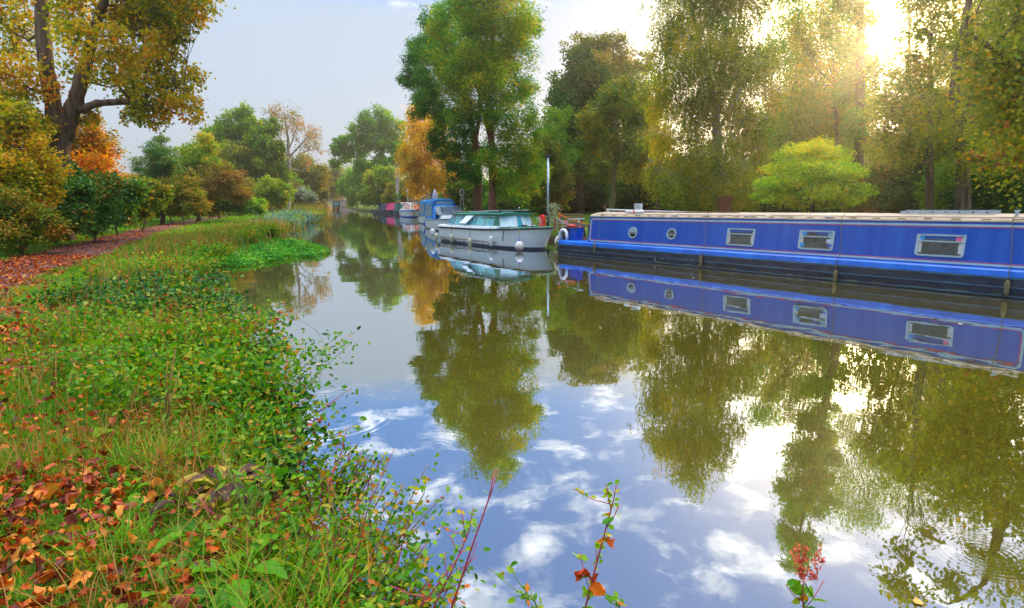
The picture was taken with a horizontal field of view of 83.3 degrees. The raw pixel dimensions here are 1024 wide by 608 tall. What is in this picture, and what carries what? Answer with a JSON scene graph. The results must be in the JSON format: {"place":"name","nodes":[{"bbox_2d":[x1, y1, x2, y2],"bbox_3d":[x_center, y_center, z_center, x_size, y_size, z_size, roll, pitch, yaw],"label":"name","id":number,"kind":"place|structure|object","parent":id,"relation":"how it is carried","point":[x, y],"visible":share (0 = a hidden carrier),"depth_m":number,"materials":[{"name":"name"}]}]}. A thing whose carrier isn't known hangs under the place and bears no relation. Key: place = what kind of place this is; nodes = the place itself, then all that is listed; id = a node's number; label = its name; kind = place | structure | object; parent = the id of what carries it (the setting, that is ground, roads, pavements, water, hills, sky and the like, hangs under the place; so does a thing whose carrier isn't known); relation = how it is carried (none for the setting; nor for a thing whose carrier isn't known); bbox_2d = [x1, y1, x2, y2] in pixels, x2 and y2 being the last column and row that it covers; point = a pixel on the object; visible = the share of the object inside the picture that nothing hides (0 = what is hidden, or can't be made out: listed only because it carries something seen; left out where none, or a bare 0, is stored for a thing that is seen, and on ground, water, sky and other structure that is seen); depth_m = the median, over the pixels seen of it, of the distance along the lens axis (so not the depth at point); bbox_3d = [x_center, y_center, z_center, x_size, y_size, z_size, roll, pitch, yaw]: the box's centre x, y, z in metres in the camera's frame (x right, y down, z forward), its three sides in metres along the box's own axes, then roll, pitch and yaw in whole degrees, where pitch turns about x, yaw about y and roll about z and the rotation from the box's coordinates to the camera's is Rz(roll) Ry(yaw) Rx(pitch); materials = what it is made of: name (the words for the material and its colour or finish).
{"place":"outdoors","nodes":[
{"label":"outdoors","id":0,"kind":"place"},
{"bbox_2d":[0,215,232,319],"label":"path","id":1,"kind":"structure","parent":0,"point":[91,252],"depth_m":19.94,"materials":[{"name":"brown soil"}]},
{"bbox_2d":[0,202,785,607],"bbox_3d":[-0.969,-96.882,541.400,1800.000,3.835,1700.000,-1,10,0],"label":"ground","id":2,"kind":"structure","parent":0,"point":[370,208],"depth_m":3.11,"materials":[{"name":"green plant"}]},
{"bbox_2d":[0,182,78,255],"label":"thorn bush","id":3,"kind":"object","parent":2,"relation":"on","point":[20,226],"visible":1,"depth_m":17.62,"materials":[{"name":"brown plant"}]},
{"bbox_2d":[0,95,79,250],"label":"maple tree","id":4,"kind":"object","parent":2,"relation":"on","point":[21,169],"visible":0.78,"depth_m":18.63,"materials":[{"name":"yellow plant"}]},
{"bbox_2d":[51,163,106,244],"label":"hedge bush","id":5,"kind":"object","parent":2,"relation":"on","point":[78,205],"visible":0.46,"depth_m":21.14,"materials":[{"name":"green plant"}]},
{"bbox_2d":[32,114,130,179],"bbox_3d":[-21.001,-6.450,28.212,5.504,6.429,4.218,4,11,24],"label":"maple tree","id":6,"kind":"object","parent":2,"relation":"on","point":[93,150],"visible":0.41,"depth_m":27.97,"materials":[{"name":"brown plant"}]},
{"bbox_2d":[1,299,183,353],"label":"nettle clump","id":7,"kind":"object","parent":2,"relation":"on","point":[80,319],"visible":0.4,"depth_m":6.45,"materials":[{"name":"green plant"}]},
{"bbox_2d":[57,159,128,242],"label":"hedge bush","id":8,"kind":"object","parent":2,"relation":"on","point":[112,185],"visible":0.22,"depth_m":23.62,"materials":[{"name":"green plant"}]},
{"bbox_2d":[12,272,175,309],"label":"bramble bush","id":9,"kind":"object","parent":2,"relation":"on","point":[63,293],"visible":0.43,"depth_m":8.46,"materials":[{"name":"green plant"}]},
{"bbox_2d":[23,493,201,588],"bbox_3d":[-1.705,0.998,2.424,0.590,0.249,0.712,-1,10,0],"label":"grass tuft","id":10,"kind":"object","parent":2,"relation":"on","point":[113,539],"visible":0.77,"depth_m":2.45,"materials":[{"name":"green plant"}]},
{"bbox_2d":[90,339,142,420],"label":"tall weed","id":11,"kind":"object","parent":2,"relation":"on","point":[116,383],"visible":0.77,"depth_m":4.02,"materials":[{"name":"green plant"}]},
{"bbox_2d":[0,0,235,241],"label":"poplar tree","id":12,"kind":"object","parent":2,"relation":"on","point":[171,20],"visible":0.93,"depth_m":23.23,"materials":[{"name":"yellow plant"}]},
{"bbox_2d":[0,309,237,385],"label":"nettle clump","id":13,"kind":"object","parent":2,"relation":"on","point":[33,362],"visible":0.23,"depth_m":5.00,"materials":[{"name":"green plant"}]},
{"bbox_2d":[92,171,154,235],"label":"hedge bush","id":14,"kind":"object","parent":2,"relation":"on","point":[134,193],"visible":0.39,"depth_m":27.09,"materials":[{"name":"green plant"}]},
{"bbox_2d":[0,447,247,607],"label":"leaf litter","id":15,"kind":"object","parent":2,"relation":"on","point":[38,490],"visible":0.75,"depth_m":2.49,"materials":[{"name":"orange plant"}]},
{"bbox_2d":[0,223,252,607],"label":"fallen leaves","id":16,"kind":"object","parent":2,"relation":"on","point":[43,258],"visible":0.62,"depth_m":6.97,"materials":[{"name":"brown plant"}]},
{"bbox_2d":[9,231,245,495],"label":"dry stalks","id":17,"kind":"object","parent":2,"relation":"on","point":[166,254],"visible":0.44,"depth_m":6.25,"materials":[{"name":"brown plant"}]},
{"bbox_2d":[47,414,227,486],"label":"grass tuft","id":18,"kind":"object","parent":2,"relation":"on","point":[134,460],"visible":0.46,"depth_m":3.34,"materials":[{"name":"green plant"}]},
{"bbox_2d":[51,270,242,323],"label":"bramble bush","id":19,"kind":"object","parent":2,"relation":"on","point":[120,300],"visible":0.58,"depth_m":7.40,"materials":[{"name":"green plant"}]},
{"bbox_2d":[31,333,262,406],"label":"nettle clump","id":20,"kind":"object","parent":2,"relation":"on","point":[104,374],"visible":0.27,"depth_m":4.55,"materials":[{"name":"green plant"}]},
{"bbox_2d":[125,176,175,230],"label":"hedge bush","id":21,"kind":"object","parent":2,"relation":"on","point":[159,195],"visible":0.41,"depth_m":32.02,"materials":[{"name":"green plant"}]},
{"bbox_2d":[124,132,186,224],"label":"conifer tree","id":22,"kind":"object","parent":2,"relation":"on","point":[161,164],"visible":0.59,"depth_m":42.52,"materials":[{"name":"green plant"}]},
{"bbox_2d":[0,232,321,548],"bbox_3d":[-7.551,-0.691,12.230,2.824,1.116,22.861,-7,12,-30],"label":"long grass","id":23,"kind":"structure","parent":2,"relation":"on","point":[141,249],"depth_m":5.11,"materials":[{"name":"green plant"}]},
{"bbox_2d":[101,249,230,278],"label":"nettle clump","id":24,"kind":"object","parent":2,"relation":"on","point":[206,264],"visible":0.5,"depth_m":11.98,"materials":[{"name":"green plant"}]},
{"bbox_2d":[144,344,189,433],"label":"tall weed","id":25,"kind":"object","parent":2,"relation":"on","point":[167,387],"visible":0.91,"depth_m":3.78,"materials":[{"name":"green plant"}]},
{"bbox_2d":[115,546,225,607],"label":"dock plant","id":26,"kind":"object","parent":2,"relation":"on","point":[198,593],"visible":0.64,"depth_m":2.24,"materials":[{"name":"green plant"}]},
{"bbox_2d":[114,262,243,292],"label":"bramble bush","id":27,"kind":"object","parent":2,"relation":"on","point":[214,277],"visible":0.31,"depth_m":9.64,"materials":[{"name":"green plant"}]},
{"bbox_2d":[58,297,303,370],"bbox_3d":[-3.211,0.274,5.663,2.037,0.661,1.643,-7,12,-30],"label":"nettle clump","id":28,"kind":"object","parent":2,"relation":"on","point":[237,330],"visible":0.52,"depth_m":5.53,"materials":[{"name":"green plant"}]},
{"bbox_2d":[160,166,215,223],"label":"hedge bush","id":29,"kind":"object","parent":2,"relation":"on","point":[187,191],"visible":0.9,"depth_m":40.93,"materials":[{"name":"green plant"}]},
{"bbox_2d":[78,339,306,426],"bbox_3d":[-2.440,0.657,4.487,1.517,0.535,1.465,-9,13,-40],"label":"nettle clump","id":30,"kind":"object","parent":2,"relation":"on","point":[226,385],"visible":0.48,"depth_m":4.28,"materials":[{"name":"green plant"}]},
{"bbox_2d":[134,282,260,320],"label":"bramble bush","id":31,"kind":"object","parent":2,"relation":"on","point":[231,303],"visible":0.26,"depth_m":7.57,"materials":[{"name":"green plant"}]},
{"bbox_2d":[152,513,242,560],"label":"dock plant","id":32,"kind":"object","parent":2,"relation":"on","point":[224,518],"visible":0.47,"depth_m":2.55,"materials":[{"name":"green plant"}]},
{"bbox_2d":[171,131,233,220],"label":"willow tree","id":33,"kind":"object","parent":2,"relation":"on","point":[194,153],"visible":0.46,"depth_m":47.77,"materials":[{"name":"green plant"}]},
{"bbox_2d":[117,399,290,482],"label":"grass tuft","id":34,"kind":"object","parent":2,"relation":"on","point":[227,444],"visible":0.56,"depth_m":3.54,"materials":[{"name":"green plant"}]},
{"bbox_2d":[0,340,414,607],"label":"dry grass","id":35,"kind":"structure","parent":2,"relation":"on","point":[15,447],"depth_m":2.89,"materials":[{"name":"green plant"}]},
{"bbox_2d":[58,323,370,431],"bbox_3d":[-2.305,0.600,4.695,2.007,0.844,1.957,-1,10,0],"label":"nettle clump","id":36,"kind":"object","parent":2,"relation":"on","point":[261,360],"visible":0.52,"depth_m":4.48,"materials":[{"name":"green plant"}]},
{"bbox_2d":[85,354,357,462],"bbox_3d":[-2.050,0.838,4.320,1.482,0.795,1.531,5,12,29],"label":"nettle clump","id":37,"kind":"object","parent":2,"relation":"on","point":[291,399],"visible":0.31,"depth_m":4.13,"materials":[{"name":"green plant"}]},
{"bbox_2d":[171,463,278,519],"bbox_3d":[-1.449,0.936,2.896,0.440,0.211,0.361,2,10,12],"label":"wilted dock","id":38,"kind":"object","parent":2,"relation":"on","point":[250,473],"visible":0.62,"depth_m":2.85,"materials":[{"name":"brown plant"}]},
{"bbox_2d":[195,156,255,222],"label":"hawthorn tree","id":39,"kind":"object","parent":2,"relation":"on","point":[219,182],"visible":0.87,"depth_m":44.69,"materials":[{"name":"red plant"}]},
{"bbox_2d":[166,302,298,343],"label":"bramble bush","id":40,"kind":"object","parent":2,"relation":"on","point":[271,314],"visible":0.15,"depth_m":6.88,"materials":[{"name":"green plant"}]},
{"bbox_2d":[98,382,369,483],"bbox_3d":[-1.790,0.876,3.746,1.498,0.460,1.176,-7,12,-32],"label":"nettle clump","id":41,"kind":"object","parent":2,"relation":"on","point":[281,451],"visible":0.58,"depth_m":3.64,"materials":[{"name":"green plant"}]},
{"bbox_2d":[141,462,328,585],"bbox_3d":[-1.215,1.001,2.642,0.746,0.439,0.906,-1,10,0],"label":"herb clump","id":42,"kind":"object","parent":2,"relation":"on","point":[276,525],"visible":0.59,"depth_m":2.57,"materials":[{"name":"green plant"}]},
{"bbox_2d":[178,532,293,607],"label":"dock plant","id":43,"kind":"object","parent":2,"relation":"on","point":[273,568],"visible":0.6,"depth_m":2.24,"materials":[{"name":"green plant"}]},
{"bbox_2d":[198,438,276,535],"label":"tall weed","id":44,"kind":"object","parent":2,"relation":"on","point":[241,493],"visible":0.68,"depth_m":2.64,"materials":[{"name":"green plant"}]},
{"bbox_2d":[197,100,298,183],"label":"oak tree","id":45,"kind":"object","parent":2,"relation":"on","point":[256,150],"visible":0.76,"depth_m":87.51,"materials":[{"name":"green plant"}]},
{"bbox_2d":[177,390,327,446],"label":"bramble bush","id":46,"kind":"object","parent":2,"relation":"on","point":[284,411],"visible":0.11,"depth_m":4.21,"materials":[{"name":"green plant"}]},
{"bbox_2d":[185,361,320,422],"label":"bramble bush","id":47,"kind":"object","parent":2,"relation":"on","point":[268,396],"visible":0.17,"depth_m":4.55,"materials":[{"name":"green plant"}]},
{"bbox_2d":[143,483,396,607],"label":"grass tuft","id":48,"kind":"object","parent":2,"relation":"on","point":[294,586],"visible":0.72,"depth_m":2.24,"materials":[{"name":"green plant"}]},
{"bbox_2d":[218,420,328,506],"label":"bramble bush","id":49,"kind":"object","parent":2,"relation":"on","point":[291,465],"visible":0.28,"depth_m":3.63,"materials":[{"name":"green plant"}]},
{"bbox_2d":[252,174,296,212],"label":"tree","id":50,"kind":"object","parent":2,"relation":"on","point":[276,192],"visible":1,"depth_m":75.11,"materials":[{"name":"green plant"}]},
{"bbox_2d":[263,460,322,557],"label":"tall weed","id":51,"kind":"object","parent":2,"relation":"on","point":[280,472],"visible":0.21,"depth_m":3.06,"materials":[{"name":"green plant"}]},
{"bbox_2d":[260,100,326,210],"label":"bare tree","id":52,"kind":"object","parent":2,"relation":"on","point":[297,129],"visible":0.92,"depth_m":89.28,"materials":[{"name":"brown plant"}]},
{"bbox_2d":[185,503,417,607],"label":"herb clump","id":53,"kind":"object","parent":2,"relation":"on","point":[370,581],"visible":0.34,"depth_m":2.53,"materials":[{"name":"green plant"}]},
{"bbox_2d":[283,150,336,196],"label":"tree","id":54,"kind":"object","parent":2,"relation":"on","point":[316,176],"visible":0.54,"depth_m":125.89,"materials":[{"name":"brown plant"}]},
{"bbox_2d":[284,435,390,513],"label":"herb clump","id":55,"kind":"object","parent":2,"relation":"on","point":[353,469],"visible":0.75,"depth_m":3.69,"materials":[{"name":"green plant"}]},
{"bbox_2d":[240,490,451,607],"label":"herb clump","id":56,"kind":"object","parent":2,"relation":"on","point":[407,571],"visible":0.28,"depth_m":2.72,"materials":[{"name":"green plant"}]},
{"bbox_2d":[231,453,462,594],"bbox_3d":[-0.751,1.172,2.941,1.001,0.611,0.907,-1,10,0],"label":"herb clump","id":57,"kind":"object","parent":2,"relation":"on","point":[375,532],"visible":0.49,"depth_m":2.97,"materials":[{"name":"green plant"}]},
{"bbox_2d":[333,158,372,207],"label":"tree","id":58,"kind":"object","parent":2,"relation":"on","point":[349,185],"visible":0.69,"depth_m":143.86,"materials":[{"name":"green plant"}]},
{"bbox_2d":[327,102,408,178],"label":"oak tree","id":59,"kind":"object","parent":2,"relation":"on","point":[359,139],"visible":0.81,"depth_m":124.55,"materials":[{"name":"green plant"}]},
{"bbox_2d":[258,522,479,607],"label":"herb clump","id":60,"kind":"object","parent":2,"relation":"on","point":[398,576],"visible":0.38,"depth_m":2.49,"materials":[{"name":"green plant"}]},
{"bbox_2d":[257,503,496,607],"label":"herb clump","id":61,"kind":"object","parent":2,"relation":"on","point":[413,564],"visible":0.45,"depth_m":2.58,"materials":[{"name":"green plant"}]},
{"bbox_2d":[355,164,402,208],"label":"tree","id":62,"kind":"object","parent":2,"relation":"on","point":[376,181],"visible":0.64,"depth_m":112.05,"materials":[{"name":"green plant"}]},
{"bbox_2d":[294,524,477,607],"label":"herb clump","id":63,"kind":"object","parent":2,"relation":"on","point":[421,586],"visible":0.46,"depth_m":2.57,"materials":[{"name":"green plant"}]},
{"bbox_2d":[393,104,458,199],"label":"yellow maple","id":64,"kind":"object","parent":2,"relation":"on","point":[422,169],"visible":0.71,"depth_m":65.20,"materials":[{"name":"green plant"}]},
{"bbox_2d":[433,507,477,607],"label":"willowherb stem","id":65,"kind":"object","parent":2,"relation":"on","point":[464,531],"visible":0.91,"depth_m":1.97,"materials":[{"name":"green plant"}]},
{"bbox_2d":[394,0,517,212],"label":"locust tree","id":66,"kind":"object","parent":2,"relation":"on","point":[425,97],"visible":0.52,"depth_m":40.53,"materials":[{"name":"green plant"}]},
{"bbox_2d":[405,0,552,211],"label":"locust tree","id":67,"kind":"object","parent":2,"relation":"on","point":[475,21],"visible":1,"depth_m":34.97,"materials":[{"name":"green plant"}]},
{"bbox_2d":[470,163,540,214],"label":"undergrowth shrub","id":68,"kind":"object","parent":2,"relation":"on","point":[513,203],"visible":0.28,"depth_m":55.70,"materials":[{"name":"green plant"}]},
{"bbox_2d":[522,133,578,216],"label":"thicket bush","id":69,"kind":"object","parent":2,"relation":"on","point":[560,178],"visible":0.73,"depth_m":48.14,"materials":[{"name":"green plant"}]},
{"bbox_2d":[528,102,581,187],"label":"tree","id":70,"kind":"object","parent":2,"relation":"on","point":[556,123],"visible":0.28,"depth_m":49.66,"materials":[{"name":"green plant"}]},
{"bbox_2d":[534,40,627,213],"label":"lime tree","id":71,"kind":"object","parent":2,"relation":"on","point":[573,86],"visible":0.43,"depth_m":52.78,"materials":[{"name":"green plant"}]},
{"bbox_2d":[560,177,608,212],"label":"thicket bush","id":72,"kind":"object","parent":2,"relation":"on","point":[593,192],"visible":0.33,"depth_m":59.35,"materials":[{"name":"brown plant"}]},
{"bbox_2d":[573,479,620,607],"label":"willowherb stem","id":73,"kind":"object","parent":2,"relation":"on","point":[595,588],"visible":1,"depth_m":1.88,"materials":[{"name":"green plant"}]},
{"bbox_2d":[557,28,656,207],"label":"lime tree","id":74,"kind":"object","parent":2,"relation":"on","point":[620,62],"visible":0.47,"depth_m":56.19,"materials":[{"name":"green plant"}]},
{"bbox_2d":[569,73,657,211],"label":"ash tree","id":75,"kind":"object","parent":2,"relation":"on","point":[611,104],"visible":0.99,"depth_m":41.44,"materials":[{"name":"green plant"}]},
{"bbox_2d":[601,158,665,211],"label":"thicket bush","id":76,"kind":"object","parent":2,"relation":"on","point":[625,199],"visible":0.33,"depth_m":49.69,"materials":[{"name":"green plant"}]},
{"bbox_2d":[607,67,674,210],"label":"tree","id":77,"kind":"object","parent":2,"relation":"on","point":[625,170],"visible":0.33,"depth_m":44.12,"materials":[{"name":"green plant"}]},
{"bbox_2d":[636,0,792,211],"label":"weeping birch","id":78,"kind":"object","parent":2,"relation":"on","point":[710,90],"visible":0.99,"depth_m":33.57,"materials":[{"name":"green plant"}]},
{"bbox_2d":[786,541,826,607],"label":"dock seed stem","id":79,"kind":"object","parent":2,"relation":"on","point":[796,587],"visible":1,"depth_m":1.95,"materials":[{"name":"red plant"}]},
{"bbox_2d":[748,0,872,137],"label":"background tree","id":80,"kind":"object","parent":2,"relation":"on","point":[797,9],"visible":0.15,"depth_m":55.72,"materials":[{"name":"green plant"}]},
{"bbox_2d":[746,134,883,212],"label":"acer bush","id":81,"kind":"object","parent":2,"relation":"on","point":[794,169],"visible":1,"depth_m":27.60,"materials":[{"name":"green plant"}]},
{"bbox_2d":[754,83,877,166],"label":"thicket bush","id":82,"kind":"object","parent":2,"relation":"on","point":[784,142],"visible":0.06,"depth_m":46.30,"materials":[{"name":"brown plant"}]},
{"bbox_2d":[771,0,886,212],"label":"tree","id":83,"kind":"object","parent":2,"relation":"on","point":[820,115],"visible":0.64,"depth_m":43.46,"materials":[{"name":"green plant"}]},
{"bbox_2d":[821,0,883,212],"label":"poplar tree","id":84,"kind":"object","parent":2,"relation":"on","point":[859,18],"visible":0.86,"depth_m":38.49,"materials":[{"name":"yellow plant"}]},
{"bbox_2d":[836,155,909,212],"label":"undergrowth shrub","id":85,"kind":"object","parent":2,"relation":"on","point":[877,175],"visible":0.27,"depth_m":36.28,"materials":[{"name":"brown plant"}]},
{"bbox_2d":[872,149,939,212],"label":"undergrowth shrub","id":86,"kind":"object","parent":2,"relation":"on","point":[896,194],"visible":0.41,"depth_m":34.88,"materials":[{"name":"green plant"}]},
{"bbox_2d":[863,78,967,176],"bbox_3d":[26.121,-10.208,36.721,7.073,9.175,5.311,-1,10,0],"label":"tree","id":87,"kind":"object","parent":2,"relation":"on","point":[905,170],"visible":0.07,"depth_m":35.98,"materials":[{"name":"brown plant"}]},
{"bbox_2d":[843,0,989,209],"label":"tree","id":88,"kind":"object","parent":2,"relation":"on","point":[914,69],"visible":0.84,"depth_m":29.10,"materials":[{"name":"green plant"}]},
{"bbox_2d":[894,0,1023,209],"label":"willow tree","id":89,"kind":"object","parent":2,"relation":"on","point":[963,172],"visible":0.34,"depth_m":25.66,"materials":[{"name":"green plant"}]},
{"bbox_2d":[917,135,1009,213],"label":"thicket bush","id":90,"kind":"object","parent":2,"relation":"on","point":[950,184],"visible":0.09,"depth_m":31.75,"materials":[{"name":"green plant"}]},
{"bbox_2d":[916,0,1023,213],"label":"alder tree","id":91,"kind":"object","parent":2,"relation":"on","point":[997,78],"visible":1,"depth_m":14.69,"materials":[{"name":"green plant"}]},
{"bbox_2d":[939,164,1023,213],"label":"undergrowth shrub","id":92,"kind":"object","parent":2,"relation":"on","point":[994,200],"visible":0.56,"depth_m":28.34,"materials":[{"name":"green plant"}]},
{"bbox_2d":[953,98,1023,183],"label":"hawthorn tree","id":93,"kind":"object","parent":2,"relation":"on","point":[978,156],"visible":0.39,"depth_m":19.37,"materials":[{"name":"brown plant"}]},
{"bbox_2d":[0,0,991,201],"label":"sky","id":94,"kind":"structure","parent":0,"point":[332,59],"materials":[{"name":"white"}]},
{"bbox_2d":[204,207,1023,607],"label":"water","id":95,"kind":"structure","parent":0,"point":[736,435],"depth_m":5.33,"materials":[{"name":"blue liquid"}]},
{"bbox_2d":[216,237,331,266],"bbox_3d":[-9.989,-2.353,24.211,4.488,0.363,12.778,-4,11,-19],"label":"watercress","id":96,"kind":"object","parent":95,"relation":"on","point":[280,248],"visible":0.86,"depth_m":22.26,"materials":[{"name":"green plant"}]},
{"bbox_2d":[423,198,459,230],"bbox_3d":[-4.679,-6.175,40.279,2.110,2.412,7.262,-4,11,-17],"label":"canopy cruiser","id":97,"kind":"object","parent":95,"relation":"on","point":[439,211],"visible":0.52,"depth_m":39.89,"materials":[{"name":"blue plastic"}]},
{"bbox_2d":[438,207,553,249],"bbox_3d":[-0.699,-3.405,26.051,2.264,1.945,7.814,-7,12,-33],"label":"cabin cruiser","id":98,"kind":"object","parent":95,"relation":"on","point":[505,225],"visible":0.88,"depth_m":24.74,"materials":[{"name":"white paint"}]},
{"bbox_2d":[553,205,1023,299],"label":"narrowboat","id":99,"kind":"object","parent":95,"relation":"on","point":[963,253],"visible":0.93,"depth_m":13.93,"materials":[{"name":"metal"}]},
{"bbox_2d":[798,230,834,250],"bbox_3d":[7.529,-1.581,14.247,0.096,0.477,0.847,-8,13,-37],"label":"window","id":100,"kind":"structure","parent":99,"relation":"in","point":[810,241],"depth_m":14.25,"materials":[{"name":"metal"}]},
{"bbox_2d":[914,234,966,257],"bbox_3d":[9.110,-1.245,12.252,0.095,0.470,0.881,-8,13,-37],"label":"window","id":101,"kind":"structure","parent":99,"relation":"in","point":[924,246],"depth_m":12.24,"materials":[{"name":"metal"}]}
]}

